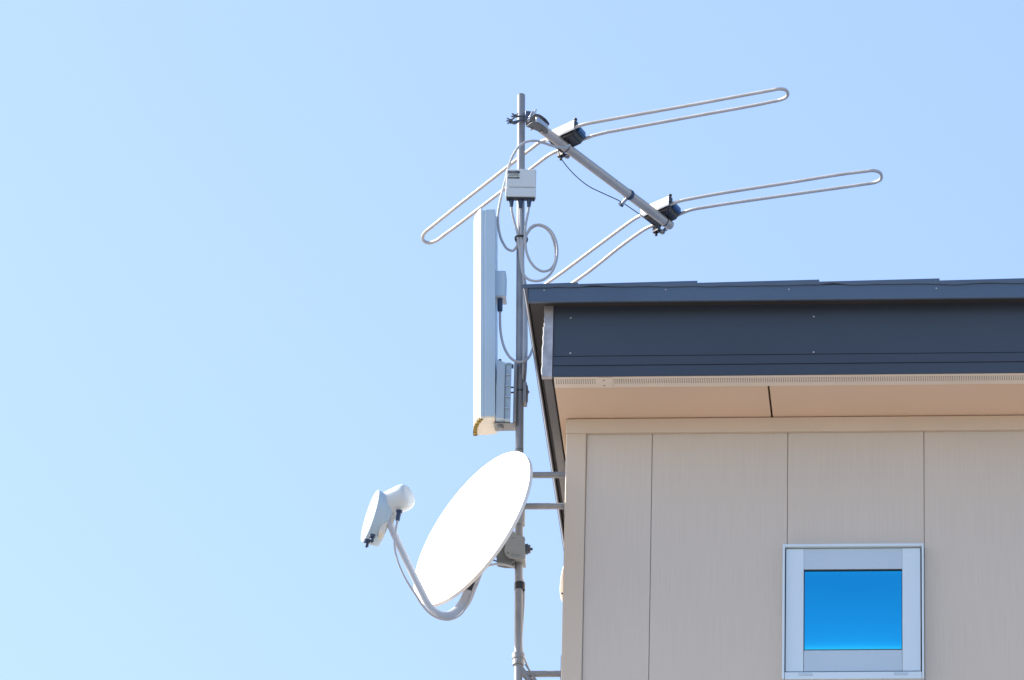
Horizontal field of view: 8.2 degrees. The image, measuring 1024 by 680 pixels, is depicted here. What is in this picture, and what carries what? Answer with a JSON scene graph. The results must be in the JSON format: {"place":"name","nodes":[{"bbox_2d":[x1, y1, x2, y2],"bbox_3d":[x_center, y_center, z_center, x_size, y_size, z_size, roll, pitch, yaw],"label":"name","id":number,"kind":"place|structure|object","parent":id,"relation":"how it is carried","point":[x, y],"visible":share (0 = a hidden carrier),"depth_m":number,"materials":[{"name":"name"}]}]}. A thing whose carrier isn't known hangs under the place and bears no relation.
{"place":"outdoors","nodes":[
{"label":"outdoors","id":0,"kind":"place"},
{"bbox_2d":[0,0,1023,679],"label":"sky","id":1,"kind":"structure","parent":0,"point":[228,323],"materials":[{"name":"blue"}]},
{"bbox_3d":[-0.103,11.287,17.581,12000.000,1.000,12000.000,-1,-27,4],"label":"ground","id":2,"kind":"structure","parent":0,"visible":0},
{"bbox_2d":[523,278,1023,679],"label":"house","id":3,"kind":"structure","parent":2,"relation":"on","point":[794,480],"depth_m":22.96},
{"bbox_2d":[512,651,561,679],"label":"wall bracket","id":4,"kind":"object","parent":3,"relation":"attached to","point":[518,657],"depth_m":22.91,"materials":[{"name":"metal"}]},
{"bbox_2d":[514,93,524,679],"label":"antenna mast","id":5,"kind":"object","parent":4,"relation":"attached to","point":[518,606],"visible":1,"depth_m":23.39,"materials":[{"name":"metal"}]},
{"bbox_2d":[361,451,532,618],"bbox_3d":[-0.198,0.643,23.008,0.547,0.646,0.483,-1,-27,4],"label":"satellite dish","id":6,"kind":"object","parent":5,"relation":"attached to","point":[472,535],"visible":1,"depth_m":23.03,"materials":[{"name":"paint"}]},
{"bbox_2d":[393,520,532,677],"bbox_3d":[-0.148,0.840,22.869,0.574,0.416,0.052,22,-34,-35],"label":"coax cable","id":7,"kind":"object","parent":6,"relation":"attached to","point":[419,600],"visible":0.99,"depth_m":22.79,"materials":[{"name":"white plastic"}]},
{"bbox_2d":[467,582,476,590],"bbox_3d":[-0.134,0.792,22.923,0.030,0.047,0.044,-22,-35,38],"label":"tape band","id":8,"kind":"object","parent":6,"relation":"attached to","point":[470,587],"visible":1,"depth_m":22.91,"materials":[{"name":"black plastic"}]},
{"bbox_2d":[473,208,528,435],"bbox_3d":[-0.038,-0.055,23.506,0.202,0.791,0.132,-1,-27,4],"label":"panel antenna","id":9,"kind":"object","parent":5,"relation":"attached to","point":[492,387],"visible":1,"depth_m":23.42,"materials":[{"name":"plastic"}]},
{"bbox_2d":[499,311,532,362],"bbox_3d":[0.025,-0.022,23.460,0.132,0.239,0.059,14,-30,-23],"label":"coax cable","id":10,"kind":"object","parent":9,"relation":"attached to","point":[507,353],"visible":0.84,"depth_m":23.42,"materials":[{"name":"white plastic"}]},
{"bbox_2d":[514,581,524,591],"bbox_3d":[0.025,0.794,23.062,0.036,0.026,0.035,-1,-27,4],"label":"tape band","id":11,"kind":"object","parent":5,"relation":"attached to","point":[519,584],"visible":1,"depth_m":23.05,"materials":[{"name":"black plastic"}]},
{"bbox_2d":[505,169,535,207],"bbox_3d":[0.029,-0.494,23.673,0.100,0.138,0.048,1,-27,1],"label":"booster box","id":12,"kind":"object","parent":5,"relation":"attached to","point":[520,186],"visible":1,"depth_m":23.66,"materials":[{"name":"white plastic"}]},
{"bbox_2d":[510,206,558,281],"bbox_3d":[0.072,-0.316,23.576,0.164,0.290,0.021,-3,-27,9],"label":"coax cable","id":13,"kind":"object","parent":12,"relation":"attached to","point":[556,244],"visible":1,"depth_m":23.57,"materials":[{"name":"white plastic"}]},
{"bbox_2d":[514,235,527,241],"bbox_3d":[0.030,-0.331,23.623,0.046,0.013,0.074,-1,-27,4],"label":"cable tie","id":14,"kind":"object","parent":5,"relation":"attached to","point":[516,236],"visible":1,"depth_m":23.60,"materials":[{"name":"black plastic"}]},
{"bbox_2d":[519,208,527,381],"bbox_3d":[0.039,-0.133,23.514,0.025,0.666,0.065,-11,-30,23],"label":"coax cable","id":15,"kind":"object","parent":5,"relation":"attached to","point":[526,319],"visible":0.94,"depth_m":23.48,"materials":[{"name":"white plastic"}]},
{"bbox_2d":[497,140,570,251],"bbox_3d":[0.076,-0.481,23.686,0.242,0.435,0.073,5,-27,-7],"label":"coax cable","id":16,"kind":"object","parent":5,"relation":"attached to","point":[504,184],"visible":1,"depth_m":23.71,"materials":[{"name":"white plastic"}]},
{"bbox_2d":[522,207,555,380],"bbox_3d":[0.080,-0.150,23.498,0.124,0.653,0.052,-12,-30,25],"label":"coax cable","id":17,"kind":"object","parent":5,"relation":"attached to","point":[524,243],"visible":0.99,"depth_m":23.54,"materials":[{"name":"white plastic"}]},
{"bbox_2d":[421,87,882,283],"bbox_3d":[0.361,-0.534,24.149,1.652,0.101,1.098,-19,-34,35],"label":"yagi antenna","id":18,"kind":"object","parent":5,"relation":"attached to","point":[665,212],"visible":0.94,"depth_m":24.12,"materials":[{"name":"metal"}]},
{"bbox_2d":[558,150,654,224],"bbox_3d":[0.301,-0.506,24.151,0.052,0.003,0.617,-15,-31,29],"label":"thin lead","id":19,"kind":"object","parent":18,"relation":"attached to","point":[604,193],"visible":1,"depth_m":24.18,"materials":[{"name":"black plastic"}]},
{"bbox_2d":[517,461,565,526],"bbox_3d":[0.089,0.503,23.202,0.173,0.216,0.060,-1,-27,4],"label":"wall bracket","id":20,"kind":"object","parent":3,"relation":"attached to","point":[533,506],"depth_m":23.18,"materials":[{"name":"metal"}]},
{"bbox_2d":[560,569,562,601],"bbox_3d":[0.166,0.788,23.224,0.019,0.119,0.052,-1,-27,4],"label":"vent hood","id":21,"kind":"object","parent":3,"relation":"attached to","point":[561,587],"visible":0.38,"depth_m":23.20,"materials":[{"name":"plastic"}]},
{"bbox_2d":[782,543,923,679],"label":"window","id":22,"kind":"structure","parent":3,"relation":"in","point":[850,611],"depth_m":22.79,"materials":[{"name":"glass"}]}
]}

